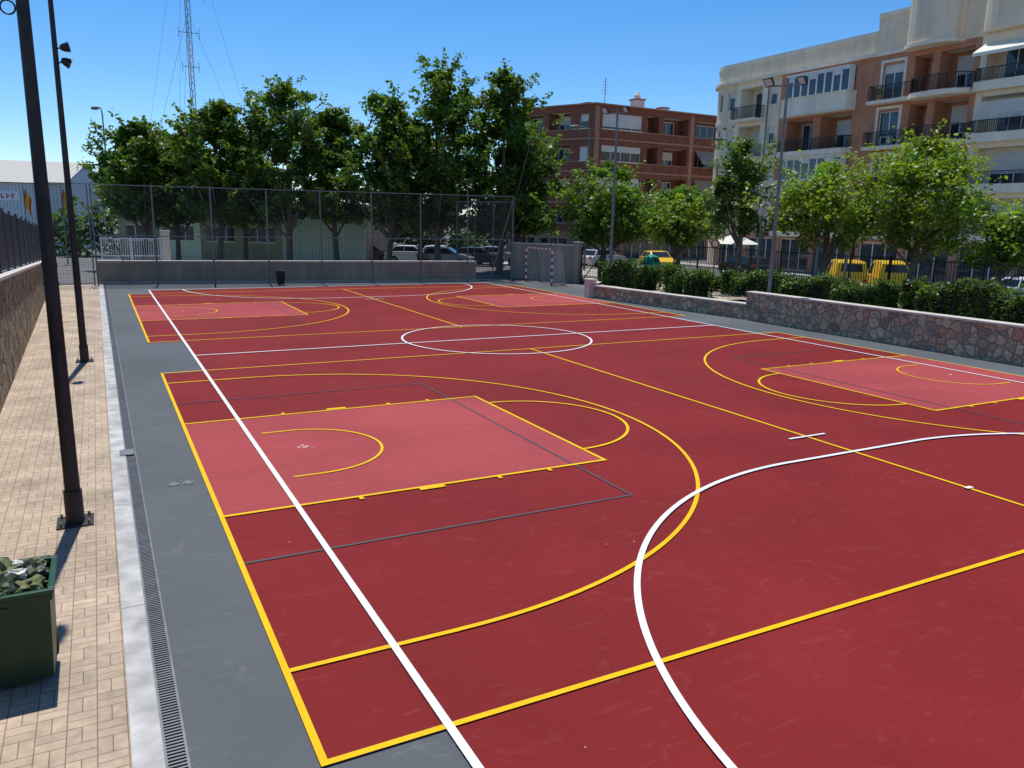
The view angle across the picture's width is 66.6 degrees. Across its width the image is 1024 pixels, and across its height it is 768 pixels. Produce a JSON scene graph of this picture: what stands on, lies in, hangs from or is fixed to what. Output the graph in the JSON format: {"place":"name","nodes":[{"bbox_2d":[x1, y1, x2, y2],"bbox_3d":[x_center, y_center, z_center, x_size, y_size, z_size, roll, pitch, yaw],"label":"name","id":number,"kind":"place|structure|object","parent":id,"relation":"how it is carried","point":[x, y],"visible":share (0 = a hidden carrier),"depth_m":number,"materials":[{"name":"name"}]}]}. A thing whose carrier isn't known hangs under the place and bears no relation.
{"place":"outdoors","nodes":[
{"label":"outdoors","id":0,"kind":"place"},
{"bbox_2d":[0,160,108,251],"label":"warehouse","id":1,"kind":"structure","parent":0,"point":[16,176],"depth_m":69.67,"materials":[{"name":"white paint"}]},
{"bbox_2d":[0,285,131,767],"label":"pavement","id":2,"kind":"structure","parent":0,"point":[72,712],"depth_m":8.82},
{"bbox_2d":[0,555,58,686],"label":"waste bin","id":3,"kind":"object","parent":2,"relation":"on","point":[29,640],"visible":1,"depth_m":6.18,"materials":[{"name":"green metal"}]},
{"bbox_2d":[0,0,93,529],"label":"floodlight pole","id":4,"kind":"object","parent":2,"relation":"on","point":[75,516],"visible":1,"depth_m":8.93,"materials":[{"name":"metal"}]},
{"bbox_2d":[48,0,93,362],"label":"floodlight pole","id":5,"kind":"object","parent":2,"relation":"on","point":[83,345],"visible":1,"depth_m":18.82,"materials":[{"name":"metal"}]},
{"bbox_2d":[48,182,95,285],"bbox_3d":[-21.861,-7.357,38.513,1.944,5.030,0.088,-8,15,-36],"label":"fence","id":6,"kind":"object","parent":2,"relation":"on","point":[93,272],"visible":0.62,"depth_m":38.73,"materials":[{"name":"metal"}]},
{"bbox_2d":[56,213,817,288],"bbox_3d":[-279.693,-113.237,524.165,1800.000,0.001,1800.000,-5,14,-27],"label":"ground","id":7,"kind":"structure","parent":0,"point":[67,279],"depth_m":55.99,"materials":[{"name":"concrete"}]},
{"bbox_2d":[0,265,44,412],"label":"masonry","id":8,"kind":"object","parent":7,"relation":"on","point":[22,297],"visible":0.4,"depth_m":19.32,"materials":[{"name":"stone"}]},
{"bbox_2d":[0,260,40,280],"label":"coping","id":9,"kind":"object","parent":8,"relation":"on","point":[5,274],"visible":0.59,"depth_m":21.35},
{"bbox_2d":[0,208,40,273],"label":"slatted fence","id":10,"kind":"object","parent":9,"relation":"on","point":[19,243],"visible":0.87,"depth_m":24.15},
{"bbox_2d":[99,284,165,767],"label":"concrete kerb","id":11,"kind":"structure","parent":7,"relation":"on","point":[147,749],"depth_m":7.49,"materials":[{"name":"concrete"}]},
{"bbox_2d":[77,108,205,259],"bbox_3d":[-24.791,-13.063,52.836,8.084,10.282,7.497,-5,14,-27],"label":"plane tree","id":12,"kind":"object","parent":7,"relation":"on","point":[126,162],"visible":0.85,"depth_m":51.13,"materials":[{"name":"green plant"}]},
{"bbox_2d":[103,285,190,767],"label":"drain channel","id":13,"kind":"object","parent":7,"relation":"on","point":[175,748],"visible":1,"depth_m":7.56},
{"bbox_2d":[159,214,201,259],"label":"wall","id":14,"kind":"structure","parent":7,"relation":"on","point":[193,256],"depth_m":61.28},
{"bbox_2d":[150,0,244,127],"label":"radio mast","id":15,"kind":"object","parent":7,"relation":"on","point":[189,50],"visible":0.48,"depth_m":122.06,"materials":[{"name":"metal"}]},
{"bbox_2d":[118,216,282,260],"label":"wall","id":16,"kind":"structure","parent":7,"relation":"on","point":[236,249],"depth_m":61.24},
{"bbox_2d":[126,224,275,242],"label":"window frames","id":17,"kind":"structure","parent":16,"relation":"attached to","point":[207,234],"depth_m":61.22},
{"bbox_2d":[127,225,274,241],"bbox_3d":[-24.396,-11.809,61.213,11.680,1.080,0.007,1,12,1],"label":"glazing glass","id":18,"kind":"object","parent":17,"relation":"attached to","point":[229,233],"visible":0.55,"depth_m":61.21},
{"bbox_2d":[135,97,272,259],"bbox_3d":[-20.854,-13.267,52.013,9.192,11.196,8.389,0,12,-4],"label":"plane tree","id":19,"kind":"object","parent":7,"relation":"on","point":[217,120],"visible":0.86,"depth_m":50.89,"materials":[{"name":"green plant"}]},
{"bbox_2d":[33,180,505,256],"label":"distant trees","id":20,"kind":"object","parent":7,"relation":"on","point":[80,237],"visible":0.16,"depth_m":65.25,"materials":[{"name":"green plant"}]},
{"bbox_2d":[195,74,359,259],"bbox_3d":[-15.835,-14.014,51.586,9.721,12.996,8.691,-5,14,-27],"label":"plane tree","id":21,"kind":"object","parent":7,"relation":"on","point":[298,128],"visible":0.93,"depth_m":50.96,"materials":[{"name":"green plant"}]},
{"bbox_2d":[97,262,475,281],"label":"wall","id":22,"kind":"structure","parent":7,"relation":"on","point":[408,273],"depth_m":42.93,"materials":[{"name":"concrete"}]},
{"bbox_2d":[97,260,475,262],"bbox_3d":[-11.795,-6.832,43.491,20.330,0.087,0.400,-3,13,-19],"label":"coping","id":23,"kind":"object","parent":22,"relation":"on","point":[311,261],"visible":0.81,"depth_m":43.61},
{"bbox_2d":[281,205,365,260],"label":"wall","id":24,"kind":"structure","parent":7,"relation":"on","point":[314,228],"depth_m":61.06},
{"bbox_2d":[282,92,387,260],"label":"plane tree","id":25,"kind":"object","parent":7,"relation":"on","point":[334,123],"visible":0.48,"depth_m":53.89,"materials":[{"name":"green plant"}]},
{"bbox_2d":[365,219,387,260],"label":"building","id":26,"kind":"structure","parent":7,"relation":"on","point":[378,245],"depth_m":64.83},
{"bbox_2d":[384,245,423,260],"bbox_3d":[-8.092,-10.472,63.067,4.280,1.462,1.800,1,12,1],"label":"parked car","id":27,"kind":"object","parent":7,"relation":"on","point":[399,253],"visible":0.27,"depth_m":62.24,"materials":[{"name":"white metal"}]},
{"bbox_2d":[354,126,470,260],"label":"plane tree","id":28,"kind":"object","parent":7,"relation":"on","point":[412,224],"visible":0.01,"depth_m":58.37,"materials":[{"name":"green plant"}]},
{"bbox_2d":[416,247,473,260],"bbox_3d":[-5.136,-9.869,60.509,4.280,1.462,1.800,3,12,6],"label":"parked car","id":29,"kind":"object","parent":7,"relation":"on","point":[445,252],"visible":0.23,"depth_m":59.71,"materials":[{"name":"silver metal"}]},
{"bbox_2d":[458,247,503,266],"bbox_3d":[-2.749,-10.129,61.963,4.280,1.462,1.800,1,12,1],"label":"parked car","id":30,"kind":"object","parent":7,"relation":"on","point":[479,251],"visible":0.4,"depth_m":61.13,"materials":[{"name":"grey metal"}]},
{"bbox_2d":[438,58,572,273],"bbox_3d":[-1.217,-14.472,52.953,8.933,13.941,10.470,-5,14,-27],"label":"plane tree","id":31,"kind":"object","parent":7,"relation":"on","point":[507,123],"visible":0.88,"depth_m":51.06,"materials":[{"name":"green plant"}]},
{"bbox_2d":[469,120,570,241],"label":"plane tree","id":32,"kind":"object","parent":7,"relation":"on","point":[524,228],"visible":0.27,"depth_m":55.05,"materials":[{"name":"green plant"}]},
{"bbox_2d":[510,243,573,282],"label":"wall","id":33,"kind":"structure","parent":7,"relation":"on","point":[519,253],"depth_m":48.56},
{"bbox_2d":[506,232,589,250],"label":"building wall","id":34,"kind":"structure","parent":7,"relation":"on","point":[561,235],"depth_m":81.07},
{"bbox_2d":[522,105,595,231],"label":"apartment building","id":35,"kind":"structure","parent":34,"relation":"on","point":[549,117],"depth_m":78.16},
{"bbox_2d":[509,118,581,251],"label":"window frames","id":36,"kind":"structure","parent":35,"relation":"attached to","point":[559,209],"depth_m":81.39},
{"bbox_2d":[510,117,588,251],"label":"glazing glass","id":37,"kind":"object","parent":36,"relation":"attached to","point":[562,152],"visible":0.19,"depth_m":80.72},
{"bbox_2d":[572,243,582,282],"bbox_3d":[3.961,-7.286,46.971,0.400,2.400,0.430,11,15,38],"label":"pilaster","id":38,"kind":"object","parent":7,"relation":"on","point":[576,262],"visible":0.93,"depth_m":46.80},
{"bbox_2d":[515,156,674,268],"bbox_3d":[5.410,-10.254,48.467,10.146,7.750,8.560,-1,12,-10],"label":"street tree","id":39,"kind":"object","parent":7,"relation":"on","point":[595,217],"visible":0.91,"depth_m":47.59,"materials":[{"name":"green plant"}]},
{"bbox_2d":[590,235,707,256],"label":"building wall","id":40,"kind":"structure","parent":7,"relation":"on","point":[621,247],"depth_m":82.30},
{"bbox_2d":[598,106,716,232],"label":"apartment building","id":41,"kind":"structure","parent":40,"relation":"on","point":[654,153],"depth_m":80.99,"materials":[{"name":"brick"}]},
{"bbox_2d":[600,114,671,213],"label":"roller shutters","id":42,"kind":"object","parent":41,"relation":"attached to","point":[627,120],"visible":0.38,"depth_m":78.11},
{"bbox_2d":[592,105,694,203],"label":"piers","id":43,"kind":"structure","parent":41,"relation":"on","point":[597,133],"depth_m":76.89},
{"bbox_2d":[593,128,713,234],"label":"string courses","id":44,"kind":"object","parent":41,"relation":"attached to","point":[660,165],"visible":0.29,"depth_m":80.85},
{"bbox_2d":[600,122,713,256],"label":"window frames","id":45,"kind":"structure","parent":41,"relation":"attached to","point":[661,182],"depth_m":82.11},
{"bbox_2d":[592,114,712,257],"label":"glazing glass","id":46,"kind":"object","parent":45,"relation":"attached to","point":[643,246],"visible":0.23,"depth_m":82.20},
{"bbox_2d":[693,151,713,192],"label":"awnings","id":47,"kind":"object","parent":41,"relation":"attached to","point":[704,157],"visible":0.3,"depth_m":83.34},
{"bbox_2d":[594,287,745,319],"bbox_3d":[6.838,-3.663,34.746,0.350,0.610,9.179,-7,15,-35],"label":"masonry","id":48,"kind":"object","parent":7,"relation":"on","point":[730,310],"visible":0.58,"depth_m":34.09,"materials":[{"name":"stone"}]},
{"bbox_2d":[594,285,745,304],"bbox_3d":[6.845,-3.997,34.675,0.450,0.067,9.171,-7,15,-35],"label":"coping","id":49,"kind":"object","parent":48,"relation":"on","point":[679,295],"visible":0.97,"depth_m":34.17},
{"bbox_2d":[605,282,746,301],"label":"planted terrace","id":50,"kind":"structure","parent":7,"relation":"on","point":[724,296],"depth_m":35.60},
{"bbox_2d":[601,106,629,284],"bbox_3d":[5.045,-9.416,39.415,1.534,8.751,0.562,8,14,29],"label":"floodlight pole","id":51,"kind":"object","parent":50,"relation":"on","point":[626,109],"visible":0.93,"depth_m":39.16,"materials":[{"name":"black metal"}]},
{"bbox_2d":[597,257,662,289],"bbox_3d":[5.811,-5.570,39.351,1.412,1.648,4.172,-5,14,-27],"label":"hedge","id":52,"kind":"object","parent":50,"relation":"on","point":[631,274],"visible":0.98,"depth_m":38.67,"materials":[{"name":"green plant"}]},
{"bbox_2d":[660,262,715,296],"bbox_3d":[7.924,-4.697,35.536,1.276,1.555,2.665,-5,14,-27],"label":"hedge","id":53,"kind":"object","parent":50,"relation":"on","point":[685,282],"visible":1,"depth_m":34.90,"materials":[{"name":"green plant"}]},
{"bbox_2d":[692,126,804,269],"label":"street tree","id":54,"kind":"object","parent":50,"relation":"on","point":[729,188],"visible":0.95,"depth_m":36.45,"materials":[{"name":"green plant"}]},
{"bbox_2d":[735,149,902,276],"bbox_3d":[13.191,-6.448,32.123,6.595,6.416,5.499,-2,12,-15],"label":"street tree","id":55,"kind":"object","parent":50,"relation":"on","point":[830,177],"visible":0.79,"depth_m":31.99,"materials":[{"name":"green plant"}]},
{"bbox_2d":[673,243,1023,295],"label":"iron railing","id":56,"kind":"object","parent":50,"relation":"on","point":[891,258],"visible":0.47,"depth_m":34.78,"materials":[{"name":"black metal"}]},
{"bbox_2d":[798,118,1022,280],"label":"street tree","id":57,"kind":"object","parent":50,"relation":"on","point":[905,176],"visible":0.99,"depth_m":29.13,"materials":[{"name":"green plant"}]},
{"bbox_2d":[640,183,737,270],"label":"street tree","id":58,"kind":"object","parent":7,"relation":"on","point":[682,190],"visible":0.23,"depth_m":52.29,"materials":[{"name":"green plant"}]},
{"bbox_2d":[707,70,727,264],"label":"rounded corner","id":59,"kind":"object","parent":7,"relation":"on","point":[722,92],"visible":0.36,"depth_m":68.41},
{"bbox_2d":[718,256,768,273],"bbox_3d":[16.732,-8.470,56.017,1.800,1.462,4.280,-3,13,-18],"label":"parked car","id":60,"kind":"object","parent":7,"relation":"on","point":[761,259],"visible":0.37,"depth_m":54.65,"materials":[{"name":"grey metal"}]},
{"bbox_2d":[715,232,853,273],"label":"building wall","id":61,"kind":"structure","parent":7,"relation":"on","point":[778,244],"depth_m":63.50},
{"bbox_2d":[729,79,767,231],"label":"building facade","id":62,"kind":"object","parent":61,"relation":"on","point":[745,97],"visible":0.3,"depth_m":65.93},
{"bbox_2d":[780,60,860,231],"bbox_3d":[23.790,-17.754,59.870,1.500,12.200,6.700,-5,14,-27],"label":"building facade","id":63,"kind":"object","parent":61,"relation":"on","point":[823,125],"visible":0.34,"depth_m":59.35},
{"bbox_2d":[717,66,856,272],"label":"window frames","id":64,"kind":"structure","parent":63,"relation":"attached to","point":[801,147],"depth_m":60.12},
{"bbox_2d":[718,67,856,271],"bbox_3d":[22.087,-16.731,62.712,1.853,14.730,13.680,-5,14,-27],"label":"glazing glass","id":65,"kind":"object","parent":64,"relation":"attached to","point":[785,245],"visible":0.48,"depth_m":60.67,"materials":[{"name":"glass"}]},
{"bbox_2d":[727,65,851,225],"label":"roller shutters","id":66,"kind":"object","parent":64,"relation":"attached to","point":[839,131],"visible":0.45,"depth_m":59.13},
{"bbox_2d":[722,91,856,237],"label":"balconies","id":67,"kind":"structure","parent":63,"relation":"attached to","point":[829,101],"depth_m":58.59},
{"bbox_2d":[730,105,851,231],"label":"railings","id":68,"kind":"object","parent":67,"relation":"on","point":[733,111],"visible":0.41,"depth_m":60.71,"materials":[{"name":"black metal"}]},
{"bbox_2d":[769,57,875,230],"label":"piers","id":69,"kind":"structure","parent":61,"relation":"on","point":[866,79],"depth_m":55.82,"materials":[{"name":"paint"}]},
{"bbox_2d":[727,36,877,82],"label":"parapet","id":70,"kind":"structure","parent":69,"relation":"on","point":[841,51],"depth_m":59.55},
{"bbox_2d":[724,31,878,85],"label":"cornice","id":71,"kind":"structure","parent":70,"relation":"attached to","point":[825,45],"depth_m":59.36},
{"bbox_2d":[774,90,856,196],"bbox_3d":[22.758,-18.008,59.305,0.796,7.470,6.620,-5,14,-27],"label":"gallery ledge","id":72,"kind":"object","parent":69,"relation":"attached to","point":[818,113],"visible":0.52,"depth_m":58.23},
{"bbox_2d":[826,259,867,288],"bbox_3d":[18.810,-6.113,44.164,1.820,1.862,4.390,4,12,13],"label":"yellow van","id":73,"kind":"object","parent":7,"relation":"on","point":[853,269],"visible":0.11,"depth_m":42.07,"materials":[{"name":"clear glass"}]},
{"bbox_2d":[745,293,1023,366],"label":"masonry","id":74,"kind":"object","parent":7,"relation":"on","point":[991,342],"visible":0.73,"depth_m":25.07,"materials":[{"name":"stone"}]},
{"bbox_2d":[746,291,1023,327],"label":"coping","id":75,"kind":"object","parent":74,"relation":"on","point":[1002,323],"visible":1,"depth_m":25.07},
{"bbox_2d":[867,260,908,284],"bbox_3d":[21.138,-6.039,44.042,1.820,1.862,4.390,4,12,13],"label":"yellow van","id":76,"kind":"object","parent":7,"relation":"on","point":[885,274],"visible":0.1,"depth_m":42.04,"materials":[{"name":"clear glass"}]},
{"bbox_2d":[854,239,1015,283],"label":"building wall","id":77,"kind":"structure","parent":7,"relation":"on","point":[900,251],"depth_m":50.92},
{"label":"grass verge","id":78,"kind":"object","parent":7,"relation":"on","visible":0},
{"bbox_2d":[125,129,207,259],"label":"plane tree","id":79,"kind":"object","parent":78,"relation":"on","point":[173,173],"visible":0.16,"depth_m":53.98,"materials":[{"name":"green plant"}]},
{"bbox_2d":[179,131,298,259],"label":"plane tree","id":80,"kind":"object","parent":78,"relation":"on","point":[256,221],"visible":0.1,"depth_m":56.02,"materials":[{"name":"green plant"}]},
{"label":"earth strip","id":81,"kind":"object","parent":7,"relation":"on","visible":0},
{"bbox_2d":[100,230,170,259],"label":"service gate","id":82,"kind":"structure","parent":81,"relation":"on","point":[164,251],"depth_m":43.83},
{"bbox_2d":[324,84,434,260],"bbox_3d":[-8.552,-13.698,52.535,7.926,12.302,8.015,-5,14,-27],"label":"plane tree","id":83,"kind":"object","parent":81,"relation":"on","point":[375,170],"visible":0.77,"depth_m":51.43,"materials":[{"name":"green plant"}]},
{"bbox_2d":[373,47,494,260],"bbox_3d":[-5.237,-14.578,51.877,8.510,14.383,10.134,-5,14,-27],"label":"plane tree","id":84,"kind":"object","parent":81,"relation":"on","point":[440,111],"visible":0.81,"depth_m":50.62,"materials":[{"name":"green plant"}]},
{"bbox_2d":[0,0,911,214],"label":"sky","id":85,"kind":"structure","parent":0,"point":[672,53],"materials":[{"name":"blue"}]},
{"bbox_2d":[107,278,1023,767],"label":"sports court","id":86,"kind":"object","parent":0,"point":[517,522],"visible":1,"depth_m":9.60,"materials":[{"name":"red paint"}]},
{"bbox_2d":[99,279,476,284],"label":"plinth","id":87,"kind":"structure","parent":86,"relation":"on","point":[329,281],"depth_m":43.22,"materials":[{"name":"concrete"}]},
{"bbox_2d":[88,183,513,285],"bbox_3d":[-10.469,-8.035,42.743,22.326,5.050,0.104,-3,13,-19],"label":"fence","id":88,"kind":"object","parent":86,"relation":"on","point":[372,238],"visible":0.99,"depth_m":42.29,"materials":[{"name":"metal"}]},
{"bbox_2d":[456,201,512,280],"bbox_3d":[-1.744,-8.821,48.043,4.863,4.730,0.088,12,16,41],"label":"fence","id":89,"kind":"object","parent":86,"relation":"on","point":[493,217],"visible":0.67,"depth_m":47.85,"materials":[{"name":"metal"}]},
{"bbox_2d":[525,247,566,285],"bbox_3d":[2.010,-6.993,46.178,1.065,2.080,3.160,-5,14,-27],"label":"handball goal","id":90,"kind":"object","parent":86,"relation":"on","point":[551,254],"visible":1,"depth_m":46.06,"materials":[{"name":"red paint"}]},
{"bbox_2d":[580,247,629,283],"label":"iron gate","id":91,"kind":"structure","parent":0,"point":[589,265],"depth_m":46.11,"materials":[{"name":"black metal"}]},
{"bbox_2d":[503,261,809,275],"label":"street pavement","id":92,"kind":"structure","parent":0,"point":[586,269],"depth_m":60.43,"materials":[{"name":"asphalt"}]},
{"bbox_2d":[633,192,723,265],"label":"street tree","id":93,"kind":"object","parent":92,"relation":"on","point":[681,231],"visible":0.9,"depth_m":46.45,"materials":[{"name":"green plant"}]},
{"bbox_2d":[931,199,1023,285],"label":"street tree","id":94,"kind":"object","parent":92,"relation":"on","point":[1009,250],"visible":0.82,"depth_m":29.19,"materials":[{"name":"green plant"}]},
{"bbox_2d":[716,76,781,231],"bbox_3d":[19.964,-19.078,65.733,0.300,12.200,6.300,-5,14,-27],"label":"building facade","id":95,"kind":"object","parent":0,"point":[773,116],"visible":0.45,"depth_m":63.76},
{"bbox_2d":[960,28,1023,233],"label":"building facade","id":96,"kind":"object","parent":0,"point":[993,59],"visible":0.27,"depth_m":48.00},
{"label":"balcony floor","id":97,"kind":"structure","parent":0,"visible":0},
{"bbox_2d":[859,36,983,236],"bbox_3d":[27.709,-16.145,52.674,1.600,12.200,7.600,-5,14,-27],"label":"building facade","id":98,"kind":"object","parent":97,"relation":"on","point":[937,109],"visible":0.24,"depth_m":51.58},
{"bbox_2d":[864,56,907,232],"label":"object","id":99,"kind":"object","parent":98,"relation":"attached to","point":[893,106],"visible":0.48,"depth_m":53.59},
{"bbox_2d":[904,37,964,51],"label":"curved attic slab","id":100,"kind":"structure","parent":98,"relation":"attached to","point":[926,44],"depth_m":49.68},
{"bbox_2d":[858,75,1023,243],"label":"balconies","id":101,"kind":"structure","parent":98,"relation":"attached to","point":[1000,84],"depth_m":47.88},
{"bbox_2d":[858,61,1023,235],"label":"railings","id":102,"kind":"object","parent":98,"relation":"attached to","point":[913,84],"visible":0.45,"depth_m":48.81,"materials":[{"name":"black metal"}]},
{"bbox_2d":[859,49,1022,284],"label":"window frames","id":103,"kind":"structure","parent":98,"relation":"attached to","point":[948,138],"depth_m":52.19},
{"bbox_2d":[860,48,1023,284],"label":"glazing glass","id":104,"kind":"object","parent":103,"relation":"attached to","point":[1012,57],"visible":0.23,"depth_m":51.61,"materials":[{"name":"glass"}]},
{"bbox_2d":[885,55,1023,221],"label":"roller shutters","id":105,"kind":"object","parent":103,"relation":"attached to","point":[967,66],"visible":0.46,"depth_m":48.84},
{"bbox_2d":[876,0,1023,52],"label":"parapet","id":106,"kind":"structure","parent":98,"relation":"on","point":[975,18],"depth_m":52.21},
{"bbox_2d":[875,6,910,56],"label":"cornice","id":107,"kind":"structure","parent":106,"relation":"attached to","point":[895,12],"depth_m":52.93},
{"bbox_2d":[879,36,1023,205],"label":"awnings","id":108,"kind":"object","parent":98,"relation":"attached to","point":[1009,44],"visible":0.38,"depth_m":46.09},
{"bbox_2d":[977,97,1023,119],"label":"slatted blind","id":109,"kind":"object","parent":108,"relation":"attached to","point":[1007,105],"visible":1,"depth_m":46.75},
{"bbox_2d":[907,0,1023,44],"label":"curved attic","id":110,"kind":"object","parent":98,"relation":"on","point":[932,19],"visible":0.93,"depth_m":48.60,"materials":[{"name":"paint"}]},
{"bbox_2d":[917,46,1023,198],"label":"soffits","id":111,"kind":"object","parent":98,"relation":"on","point":[931,56],"visible":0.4,"depth_m":49.76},
{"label":"terrace bank","id":112,"kind":"structure","parent":0,"visible":0},
{"bbox_2d":[763,75,807,292],"bbox_3d":[10.149,-7.490,29.977,1.634,8.151,0.562,8,14,29],"label":"floodlight pole","id":113,"kind":"object","parent":112,"relation":"on","point":[770,82],"visible":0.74,"depth_m":29.75,"materials":[{"name":"black metal"}]},
{"bbox_2d":[720,266,901,307],"bbox_3d":[11.207,-3.750,30.279,1.439,1.464,7.968,-5,14,-27],"label":"hedge","id":114,"kind":"object","parent":112,"relation":"on","point":[882,293],"visible":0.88,"depth_m":29.35,"materials":[{"name":"green plant"}]},
{"bbox_2d":[898,275,1023,323],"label":"hedge","id":115,"kind":"object","parent":112,"relation":"on","point":[966,299],"visible":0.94,"depth_m":24.17,"materials":[{"name":"green plant"}]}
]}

